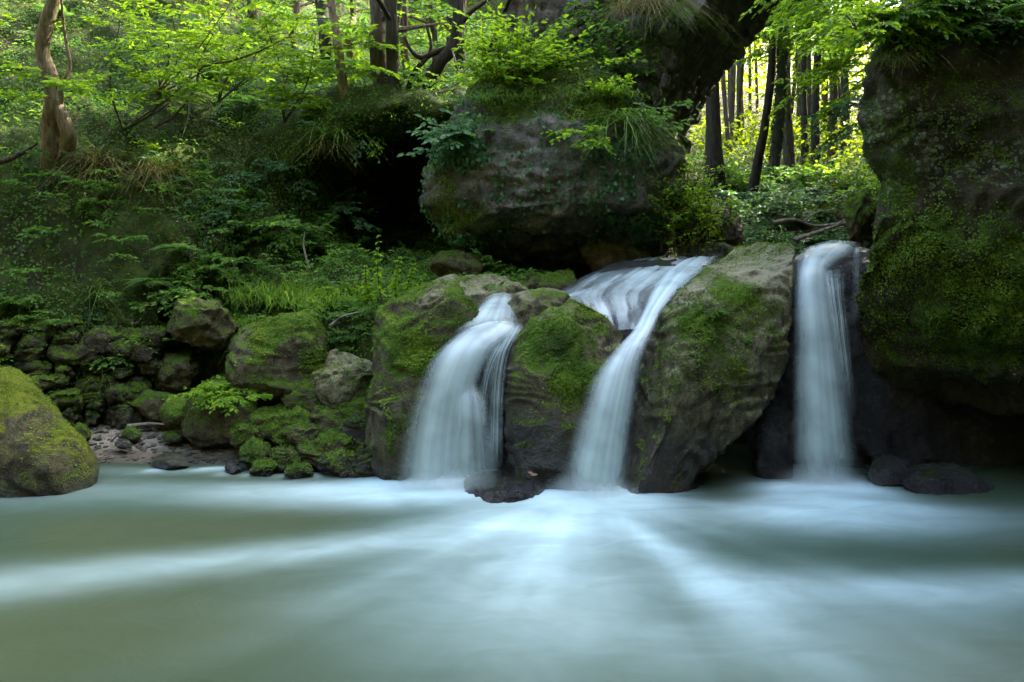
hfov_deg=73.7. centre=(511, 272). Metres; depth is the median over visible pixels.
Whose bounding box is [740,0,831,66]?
bough
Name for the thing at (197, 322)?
rock
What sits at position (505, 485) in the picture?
wet rock
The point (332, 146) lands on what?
grass clump
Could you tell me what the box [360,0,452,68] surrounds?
tree
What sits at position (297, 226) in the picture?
shrub
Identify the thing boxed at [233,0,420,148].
tree
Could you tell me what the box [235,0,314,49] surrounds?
tree
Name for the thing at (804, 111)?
tree
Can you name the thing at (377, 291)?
nettle
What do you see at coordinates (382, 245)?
shrub
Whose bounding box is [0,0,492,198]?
undergrowth
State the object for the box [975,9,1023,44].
shrub
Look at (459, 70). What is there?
branch
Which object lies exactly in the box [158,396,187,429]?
rock
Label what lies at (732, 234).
rock
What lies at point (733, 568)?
water
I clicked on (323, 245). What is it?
shrub
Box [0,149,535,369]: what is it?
undergrowth
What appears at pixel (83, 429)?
stone
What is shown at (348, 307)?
shrub
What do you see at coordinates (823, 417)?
waterfall
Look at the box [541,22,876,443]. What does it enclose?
ground
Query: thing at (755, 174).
tree
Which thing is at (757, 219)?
ground cover
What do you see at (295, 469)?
rock
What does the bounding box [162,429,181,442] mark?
stone
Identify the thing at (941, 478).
wet rock
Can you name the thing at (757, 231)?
bush
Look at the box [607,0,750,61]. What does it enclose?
hanging grass
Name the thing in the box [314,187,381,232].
shrub
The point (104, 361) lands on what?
shrub
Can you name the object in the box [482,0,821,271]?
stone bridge
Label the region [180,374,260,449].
boulder
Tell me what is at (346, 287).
shrub
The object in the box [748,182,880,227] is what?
bush
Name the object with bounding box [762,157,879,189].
bush
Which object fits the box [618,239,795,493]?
boulder
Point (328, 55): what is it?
tree
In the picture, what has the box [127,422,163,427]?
branch
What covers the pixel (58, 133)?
forked tree
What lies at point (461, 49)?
tree
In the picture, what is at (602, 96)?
grass tuft
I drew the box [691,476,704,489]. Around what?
wet rock
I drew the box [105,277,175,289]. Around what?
fern
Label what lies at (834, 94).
tree
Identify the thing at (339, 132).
grass clump
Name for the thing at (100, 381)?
grass clump
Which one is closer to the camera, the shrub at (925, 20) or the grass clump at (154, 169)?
the shrub at (925, 20)
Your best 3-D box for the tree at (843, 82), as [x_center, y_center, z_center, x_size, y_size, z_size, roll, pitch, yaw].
[9.425,-10.836,19.681,5.523,14.894,5.544,0,0,35]
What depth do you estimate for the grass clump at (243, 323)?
7.93 m
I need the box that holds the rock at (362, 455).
[348,440,375,477]
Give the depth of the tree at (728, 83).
22.76 m
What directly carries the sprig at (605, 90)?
on the hanging boulder at (447, 188)
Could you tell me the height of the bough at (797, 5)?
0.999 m
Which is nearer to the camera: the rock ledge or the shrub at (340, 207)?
the rock ledge
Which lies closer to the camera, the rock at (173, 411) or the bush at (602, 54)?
the rock at (173, 411)
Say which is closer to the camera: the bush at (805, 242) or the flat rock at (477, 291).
the flat rock at (477, 291)
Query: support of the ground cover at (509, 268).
on the hillside
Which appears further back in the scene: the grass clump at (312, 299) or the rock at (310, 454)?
the grass clump at (312, 299)
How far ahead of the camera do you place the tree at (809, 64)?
21.81 m
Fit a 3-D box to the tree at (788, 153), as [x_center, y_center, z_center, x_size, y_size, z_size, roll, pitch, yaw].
[5.733,-9.243,15.769,6.169,14.154,5.351,0,0,0]
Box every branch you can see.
[0,142,37,164]
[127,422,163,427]
[153,35,290,128]
[182,102,189,136]
[303,232,309,267]
[330,312,358,326]
[452,50,474,90]
[771,209,838,226]
[792,219,845,242]
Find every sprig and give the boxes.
[541,125,615,159]
[583,73,637,101]
[622,99,701,141]
[710,305,726,320]
[731,336,751,344]
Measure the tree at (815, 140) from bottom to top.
14.466 m
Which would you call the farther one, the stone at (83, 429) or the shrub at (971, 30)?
the stone at (83, 429)
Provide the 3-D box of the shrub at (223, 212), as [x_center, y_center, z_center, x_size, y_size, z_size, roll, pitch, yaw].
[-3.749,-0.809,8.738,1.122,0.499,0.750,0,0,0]
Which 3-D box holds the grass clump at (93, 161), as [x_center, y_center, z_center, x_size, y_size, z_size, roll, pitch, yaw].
[-5.308,-1.034,8.744,2.115,1.219,2.041,0,0,-24]
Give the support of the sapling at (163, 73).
on the hillside
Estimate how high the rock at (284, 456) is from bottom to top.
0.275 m
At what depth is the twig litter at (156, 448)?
6.73 m
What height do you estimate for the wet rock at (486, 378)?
1.804 m
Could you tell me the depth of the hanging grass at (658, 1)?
8.53 m
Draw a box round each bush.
[419,0,647,94]
[522,1,660,82]
[673,226,757,253]
[714,180,877,215]
[715,189,843,228]
[717,162,787,194]
[744,226,821,252]
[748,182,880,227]
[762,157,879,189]
[790,162,880,188]
[796,227,849,247]
[827,231,873,245]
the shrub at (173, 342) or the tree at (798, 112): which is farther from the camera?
the tree at (798, 112)
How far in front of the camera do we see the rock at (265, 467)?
6.02 m
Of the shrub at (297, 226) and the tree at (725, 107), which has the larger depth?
the tree at (725, 107)
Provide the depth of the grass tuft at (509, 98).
7.93 m
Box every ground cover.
[0,0,544,400]
[77,309,257,409]
[671,141,878,259]
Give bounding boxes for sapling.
[63,9,239,130]
[110,0,284,94]
[158,4,323,101]
[227,18,367,121]
[397,108,477,164]
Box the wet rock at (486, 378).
[442,324,511,469]
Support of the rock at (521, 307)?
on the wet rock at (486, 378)
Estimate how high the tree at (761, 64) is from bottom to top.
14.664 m
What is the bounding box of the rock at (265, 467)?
[248,457,278,476]
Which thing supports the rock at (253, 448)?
on the water
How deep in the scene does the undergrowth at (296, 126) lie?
10.55 m
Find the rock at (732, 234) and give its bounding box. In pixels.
[690,204,743,246]
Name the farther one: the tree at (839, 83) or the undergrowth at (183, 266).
the tree at (839, 83)
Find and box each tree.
[0,0,106,170]
[231,0,293,21]
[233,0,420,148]
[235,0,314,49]
[282,0,364,72]
[294,0,448,136]
[300,0,465,93]
[308,0,421,75]
[354,0,444,69]
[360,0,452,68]
[397,0,401,26]
[404,0,488,90]
[412,0,496,69]
[446,0,451,44]
[703,82,726,189]
[721,70,731,155]
[724,59,735,151]
[728,69,729,101]
[732,13,830,171]
[735,55,744,140]
[736,34,766,142]
[745,23,782,204]
[748,45,751,114]
[754,42,758,111]
[755,21,850,178]
[755,57,794,68]
[791,13,798,117]
[792,2,853,166]
[796,39,801,139]
[799,6,851,151]
[800,1,859,163]
[807,33,811,145]
[810,8,858,169]
[820,53,827,124]
[835,2,839,117]
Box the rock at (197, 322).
[166,296,238,350]
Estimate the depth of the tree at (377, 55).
9.93 m
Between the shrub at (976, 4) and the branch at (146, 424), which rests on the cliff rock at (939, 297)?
the shrub at (976, 4)
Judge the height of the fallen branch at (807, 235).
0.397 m
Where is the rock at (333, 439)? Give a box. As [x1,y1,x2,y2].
[313,425,356,452]
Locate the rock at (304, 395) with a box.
[280,378,322,412]
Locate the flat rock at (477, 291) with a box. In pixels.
[425,272,528,323]
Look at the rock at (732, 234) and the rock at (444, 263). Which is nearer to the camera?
the rock at (444, 263)
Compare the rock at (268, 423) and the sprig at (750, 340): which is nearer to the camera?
the sprig at (750, 340)
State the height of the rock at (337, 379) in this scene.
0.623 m
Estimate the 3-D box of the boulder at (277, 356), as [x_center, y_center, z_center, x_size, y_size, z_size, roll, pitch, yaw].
[-2.486,0.912,7.273,1.260,1.031,1.158,0,0,0]
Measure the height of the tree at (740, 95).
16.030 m
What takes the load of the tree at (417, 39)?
on the hillside
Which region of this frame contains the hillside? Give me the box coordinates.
[0,0,520,464]
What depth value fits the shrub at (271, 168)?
9.35 m
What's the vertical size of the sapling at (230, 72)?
1.295 m
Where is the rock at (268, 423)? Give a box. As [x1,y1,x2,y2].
[247,403,312,446]
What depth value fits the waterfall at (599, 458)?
5.47 m
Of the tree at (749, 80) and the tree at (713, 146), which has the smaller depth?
the tree at (713, 146)
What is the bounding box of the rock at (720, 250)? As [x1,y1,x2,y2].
[676,241,736,263]
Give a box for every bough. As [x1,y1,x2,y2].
[738,0,856,67]
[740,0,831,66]
[763,36,873,130]
[785,0,894,58]
[797,94,862,162]
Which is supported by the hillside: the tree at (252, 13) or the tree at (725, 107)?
the tree at (252, 13)
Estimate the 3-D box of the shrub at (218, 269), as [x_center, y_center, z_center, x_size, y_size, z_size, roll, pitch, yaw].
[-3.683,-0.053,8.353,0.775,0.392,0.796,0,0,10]
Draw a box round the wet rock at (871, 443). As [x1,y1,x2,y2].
[853,425,888,462]
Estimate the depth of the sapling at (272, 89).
9.34 m
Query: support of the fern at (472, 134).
attached to the hanging boulder at (447, 188)
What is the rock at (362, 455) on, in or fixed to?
in the water
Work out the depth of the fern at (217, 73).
10.72 m
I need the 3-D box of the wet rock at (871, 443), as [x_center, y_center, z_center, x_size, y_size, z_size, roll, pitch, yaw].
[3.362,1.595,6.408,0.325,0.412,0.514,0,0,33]
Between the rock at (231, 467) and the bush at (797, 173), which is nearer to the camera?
the rock at (231, 467)
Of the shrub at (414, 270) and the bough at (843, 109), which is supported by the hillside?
the shrub at (414, 270)
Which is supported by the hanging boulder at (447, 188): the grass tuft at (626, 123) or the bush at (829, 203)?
the grass tuft at (626, 123)
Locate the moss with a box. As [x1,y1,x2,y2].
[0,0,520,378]
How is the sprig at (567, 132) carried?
attached to the hanging boulder at (447, 188)
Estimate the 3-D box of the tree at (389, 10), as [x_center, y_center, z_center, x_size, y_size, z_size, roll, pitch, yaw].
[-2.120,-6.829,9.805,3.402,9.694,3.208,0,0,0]
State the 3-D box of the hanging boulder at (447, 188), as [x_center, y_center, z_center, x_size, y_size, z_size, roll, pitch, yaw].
[0.499,-1.480,8.765,3.310,2.814,2.298,0,0,0]
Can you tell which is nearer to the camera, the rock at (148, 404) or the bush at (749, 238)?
the rock at (148, 404)
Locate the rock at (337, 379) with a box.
[310,348,372,408]
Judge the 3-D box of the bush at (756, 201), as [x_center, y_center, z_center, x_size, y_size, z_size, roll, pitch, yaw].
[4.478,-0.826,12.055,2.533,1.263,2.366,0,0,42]
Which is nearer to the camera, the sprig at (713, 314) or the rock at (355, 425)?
the sprig at (713, 314)
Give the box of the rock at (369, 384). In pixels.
[364,377,372,392]
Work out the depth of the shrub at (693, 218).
7.86 m
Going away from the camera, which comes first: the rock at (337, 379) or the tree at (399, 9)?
the rock at (337, 379)
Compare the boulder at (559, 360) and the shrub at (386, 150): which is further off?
the shrub at (386, 150)
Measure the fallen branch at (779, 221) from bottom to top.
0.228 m
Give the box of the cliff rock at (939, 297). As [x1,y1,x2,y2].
[853,0,1023,415]
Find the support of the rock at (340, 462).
in the water
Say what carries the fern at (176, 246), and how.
on the hillside
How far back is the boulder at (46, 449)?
5.65 m
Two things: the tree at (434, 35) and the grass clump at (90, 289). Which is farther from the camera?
the tree at (434, 35)
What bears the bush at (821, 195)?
on the ground at (742, 438)
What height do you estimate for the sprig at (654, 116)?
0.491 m
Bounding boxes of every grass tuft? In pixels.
[436,87,570,106]
[528,84,667,104]
[557,108,718,182]
[592,124,691,174]
[851,47,939,75]
[857,47,968,79]
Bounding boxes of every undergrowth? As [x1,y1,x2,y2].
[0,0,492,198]
[0,0,501,209]
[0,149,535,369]
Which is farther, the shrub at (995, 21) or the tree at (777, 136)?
the tree at (777, 136)
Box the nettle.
[360,235,426,303]
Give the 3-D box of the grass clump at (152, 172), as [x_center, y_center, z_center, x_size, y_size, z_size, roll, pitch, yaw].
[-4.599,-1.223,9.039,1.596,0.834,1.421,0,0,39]
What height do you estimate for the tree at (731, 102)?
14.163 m
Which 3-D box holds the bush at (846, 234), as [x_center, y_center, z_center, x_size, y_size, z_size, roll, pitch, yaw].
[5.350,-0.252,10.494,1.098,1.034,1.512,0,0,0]
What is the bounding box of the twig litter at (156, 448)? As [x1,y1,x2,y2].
[96,421,235,460]
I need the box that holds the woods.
[441,0,899,172]
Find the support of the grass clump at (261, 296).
on the hillside
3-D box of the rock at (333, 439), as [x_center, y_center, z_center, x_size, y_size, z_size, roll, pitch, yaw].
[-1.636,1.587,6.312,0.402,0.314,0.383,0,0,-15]
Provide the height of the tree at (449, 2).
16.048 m
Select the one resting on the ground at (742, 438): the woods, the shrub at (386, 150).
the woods
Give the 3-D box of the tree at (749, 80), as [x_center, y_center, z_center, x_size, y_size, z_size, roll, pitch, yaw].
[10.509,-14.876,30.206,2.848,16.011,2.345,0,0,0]
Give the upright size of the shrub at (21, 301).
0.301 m
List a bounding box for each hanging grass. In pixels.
[565,0,752,58]
[588,0,684,47]
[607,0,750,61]
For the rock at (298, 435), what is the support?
on the hillside
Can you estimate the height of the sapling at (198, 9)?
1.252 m
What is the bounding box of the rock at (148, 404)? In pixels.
[131,390,180,422]
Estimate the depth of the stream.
6.76 m
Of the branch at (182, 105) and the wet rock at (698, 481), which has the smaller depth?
the wet rock at (698, 481)
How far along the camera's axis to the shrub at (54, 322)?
7.42 m
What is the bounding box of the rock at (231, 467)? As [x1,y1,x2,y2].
[224,461,242,474]
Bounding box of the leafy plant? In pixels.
[162,375,274,417]
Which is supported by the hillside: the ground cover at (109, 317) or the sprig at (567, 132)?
the ground cover at (109, 317)
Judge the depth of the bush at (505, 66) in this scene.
8.20 m
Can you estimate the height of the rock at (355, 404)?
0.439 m
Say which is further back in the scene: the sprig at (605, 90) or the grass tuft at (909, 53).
the sprig at (605, 90)
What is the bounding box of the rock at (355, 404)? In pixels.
[338,391,366,418]
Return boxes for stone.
[73,422,91,440]
[115,439,131,449]
[120,424,143,441]
[152,452,188,469]
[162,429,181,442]
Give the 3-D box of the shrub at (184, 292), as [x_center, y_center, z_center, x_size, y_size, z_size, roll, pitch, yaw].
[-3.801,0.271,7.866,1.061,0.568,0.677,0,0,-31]
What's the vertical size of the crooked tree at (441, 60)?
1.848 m
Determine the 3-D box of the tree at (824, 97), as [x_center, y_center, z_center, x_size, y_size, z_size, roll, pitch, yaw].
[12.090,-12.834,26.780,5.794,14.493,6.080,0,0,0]
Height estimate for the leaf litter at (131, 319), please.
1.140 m
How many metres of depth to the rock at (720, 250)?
8.60 m
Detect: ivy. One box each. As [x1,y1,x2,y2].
[418,50,685,268]
[505,0,694,108]
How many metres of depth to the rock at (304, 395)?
6.65 m
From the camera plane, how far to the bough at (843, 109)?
9.57 m
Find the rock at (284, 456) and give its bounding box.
[268,443,301,472]
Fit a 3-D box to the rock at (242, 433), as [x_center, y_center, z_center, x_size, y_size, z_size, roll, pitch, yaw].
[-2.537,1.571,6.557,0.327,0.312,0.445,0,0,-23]
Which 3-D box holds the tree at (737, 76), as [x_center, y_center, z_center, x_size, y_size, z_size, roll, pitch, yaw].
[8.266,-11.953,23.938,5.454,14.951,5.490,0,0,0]
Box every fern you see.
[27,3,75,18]
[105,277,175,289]
[147,243,200,253]
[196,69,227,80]
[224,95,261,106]
[449,130,475,136]
[854,18,937,40]
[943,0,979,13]
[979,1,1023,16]
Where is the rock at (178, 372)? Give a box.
[158,350,203,391]
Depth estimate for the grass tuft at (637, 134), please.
7.68 m
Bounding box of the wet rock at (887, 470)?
[865,454,909,486]
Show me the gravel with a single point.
(209, 457)
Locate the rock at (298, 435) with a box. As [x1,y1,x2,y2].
[280,423,325,450]
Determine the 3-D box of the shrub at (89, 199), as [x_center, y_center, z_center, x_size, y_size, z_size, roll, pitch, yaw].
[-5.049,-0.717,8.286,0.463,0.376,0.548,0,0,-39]
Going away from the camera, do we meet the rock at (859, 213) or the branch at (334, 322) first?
the branch at (334, 322)
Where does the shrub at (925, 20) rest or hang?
on the cliff rock at (939, 297)
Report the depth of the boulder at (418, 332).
6.00 m
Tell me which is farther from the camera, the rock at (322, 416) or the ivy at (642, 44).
the ivy at (642, 44)
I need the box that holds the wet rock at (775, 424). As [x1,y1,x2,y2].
[753,399,795,478]
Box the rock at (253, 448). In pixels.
[238,437,272,467]
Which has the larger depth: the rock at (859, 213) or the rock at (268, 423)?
the rock at (859, 213)
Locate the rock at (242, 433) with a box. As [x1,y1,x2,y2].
[229,420,265,450]
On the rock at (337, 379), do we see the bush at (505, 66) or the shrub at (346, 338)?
the shrub at (346, 338)
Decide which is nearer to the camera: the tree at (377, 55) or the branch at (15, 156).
the branch at (15, 156)
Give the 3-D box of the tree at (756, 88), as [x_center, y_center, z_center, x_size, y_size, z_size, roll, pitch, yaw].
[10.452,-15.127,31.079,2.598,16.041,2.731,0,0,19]
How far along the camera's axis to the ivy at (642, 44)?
9.14 m
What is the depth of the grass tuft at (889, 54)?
5.30 m
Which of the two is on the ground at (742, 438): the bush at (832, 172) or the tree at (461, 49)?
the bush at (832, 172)
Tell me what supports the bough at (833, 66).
attached to the bough at (842, 3)
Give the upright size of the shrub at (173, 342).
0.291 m
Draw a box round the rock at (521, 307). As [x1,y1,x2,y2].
[496,287,569,340]
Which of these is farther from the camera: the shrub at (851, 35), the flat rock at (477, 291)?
the flat rock at (477, 291)
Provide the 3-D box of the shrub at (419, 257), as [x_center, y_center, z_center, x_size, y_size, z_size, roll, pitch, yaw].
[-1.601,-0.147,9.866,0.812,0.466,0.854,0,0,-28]
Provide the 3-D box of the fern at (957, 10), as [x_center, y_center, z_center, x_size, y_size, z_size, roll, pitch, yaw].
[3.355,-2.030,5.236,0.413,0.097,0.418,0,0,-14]
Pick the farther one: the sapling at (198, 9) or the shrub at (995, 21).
the sapling at (198, 9)
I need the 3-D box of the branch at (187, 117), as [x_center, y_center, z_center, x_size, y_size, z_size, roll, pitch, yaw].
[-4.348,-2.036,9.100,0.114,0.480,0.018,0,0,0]
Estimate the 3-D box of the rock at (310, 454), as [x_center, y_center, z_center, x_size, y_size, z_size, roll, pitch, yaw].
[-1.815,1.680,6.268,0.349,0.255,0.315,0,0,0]
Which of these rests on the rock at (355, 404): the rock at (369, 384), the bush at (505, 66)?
the rock at (369, 384)
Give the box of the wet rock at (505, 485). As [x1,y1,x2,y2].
[463,468,547,502]
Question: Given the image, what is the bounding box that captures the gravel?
[71,410,238,463]
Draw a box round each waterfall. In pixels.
[414,297,515,476]
[580,259,696,485]
[805,244,842,464]
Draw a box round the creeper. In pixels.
[539,0,636,43]
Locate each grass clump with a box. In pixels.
[13,143,161,213]
[63,278,150,328]
[71,371,128,415]
[87,156,208,214]
[115,149,198,196]
[193,311,277,362]
[205,268,358,312]
[232,143,293,175]
[236,275,381,314]
[271,118,390,182]
[283,132,370,184]
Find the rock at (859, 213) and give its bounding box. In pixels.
[843,188,876,248]
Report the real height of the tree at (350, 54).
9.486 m
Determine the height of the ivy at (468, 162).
2.820 m
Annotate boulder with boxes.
[0,365,98,497]
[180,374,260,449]
[223,309,330,406]
[364,280,482,480]
[419,51,688,262]
[503,297,631,490]
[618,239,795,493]
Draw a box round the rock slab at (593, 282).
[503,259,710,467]
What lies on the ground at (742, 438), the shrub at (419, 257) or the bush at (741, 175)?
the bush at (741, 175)
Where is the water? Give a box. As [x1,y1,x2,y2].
[0,444,1023,681]
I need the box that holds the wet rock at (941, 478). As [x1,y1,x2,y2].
[902,462,994,494]
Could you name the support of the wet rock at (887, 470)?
in the water
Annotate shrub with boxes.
[0,292,42,314]
[8,313,86,331]
[74,197,118,227]
[84,351,138,379]
[130,272,231,315]
[132,176,199,211]
[159,321,179,345]
[169,252,243,283]
[174,187,265,228]
[195,158,317,199]
[229,208,335,253]
[289,233,358,253]
[311,281,379,308]
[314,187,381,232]
[318,297,380,329]
[328,324,373,352]
[364,230,417,251]
[365,143,411,168]
[378,246,433,269]
[401,267,437,277]
[642,150,756,259]
[678,229,720,246]
[783,0,961,56]
[842,0,963,66]
[861,0,983,49]
[897,12,1001,63]
[907,0,1023,49]
[960,16,1023,66]
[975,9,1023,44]
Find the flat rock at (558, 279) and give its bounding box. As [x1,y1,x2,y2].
[515,268,576,289]
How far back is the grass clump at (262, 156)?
9.69 m
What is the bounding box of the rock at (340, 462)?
[317,447,355,477]
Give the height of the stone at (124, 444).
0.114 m
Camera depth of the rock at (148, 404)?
7.22 m
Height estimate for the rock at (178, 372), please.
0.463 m
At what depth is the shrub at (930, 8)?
5.11 m
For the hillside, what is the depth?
9.25 m
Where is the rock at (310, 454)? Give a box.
[297,441,322,470]
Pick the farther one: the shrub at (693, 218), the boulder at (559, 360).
the shrub at (693, 218)
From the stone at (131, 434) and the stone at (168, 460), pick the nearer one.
the stone at (168, 460)
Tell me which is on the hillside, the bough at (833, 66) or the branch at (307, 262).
the branch at (307, 262)
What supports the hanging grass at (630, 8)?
attached to the stone bridge
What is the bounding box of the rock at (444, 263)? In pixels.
[429,249,491,276]
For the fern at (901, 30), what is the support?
on the cliff rock at (939, 297)
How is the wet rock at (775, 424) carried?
in the water
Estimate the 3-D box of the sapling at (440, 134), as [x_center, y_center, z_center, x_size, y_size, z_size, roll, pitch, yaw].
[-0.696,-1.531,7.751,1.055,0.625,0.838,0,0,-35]
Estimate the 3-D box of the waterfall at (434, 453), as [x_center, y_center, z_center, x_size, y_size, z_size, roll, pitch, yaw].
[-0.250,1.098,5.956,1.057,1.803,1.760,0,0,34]
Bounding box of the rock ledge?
[747,243,1023,467]
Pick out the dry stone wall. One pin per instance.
(66, 348)
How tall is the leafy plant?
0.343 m
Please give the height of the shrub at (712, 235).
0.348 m
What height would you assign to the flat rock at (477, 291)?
0.577 m
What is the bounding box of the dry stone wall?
[0,316,225,429]
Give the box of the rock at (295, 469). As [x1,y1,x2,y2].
[284,459,313,478]
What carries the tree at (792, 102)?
on the ground at (742, 438)
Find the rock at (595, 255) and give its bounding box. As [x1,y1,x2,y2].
[580,241,652,271]
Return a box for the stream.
[569,256,687,321]
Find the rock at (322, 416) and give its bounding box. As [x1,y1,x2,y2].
[308,404,345,432]
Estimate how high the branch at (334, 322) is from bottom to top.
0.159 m
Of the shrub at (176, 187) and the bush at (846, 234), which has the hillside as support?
the shrub at (176, 187)
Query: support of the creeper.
attached to the stone bridge
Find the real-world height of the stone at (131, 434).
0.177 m
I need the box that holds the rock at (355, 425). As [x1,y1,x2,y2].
[341,411,366,448]

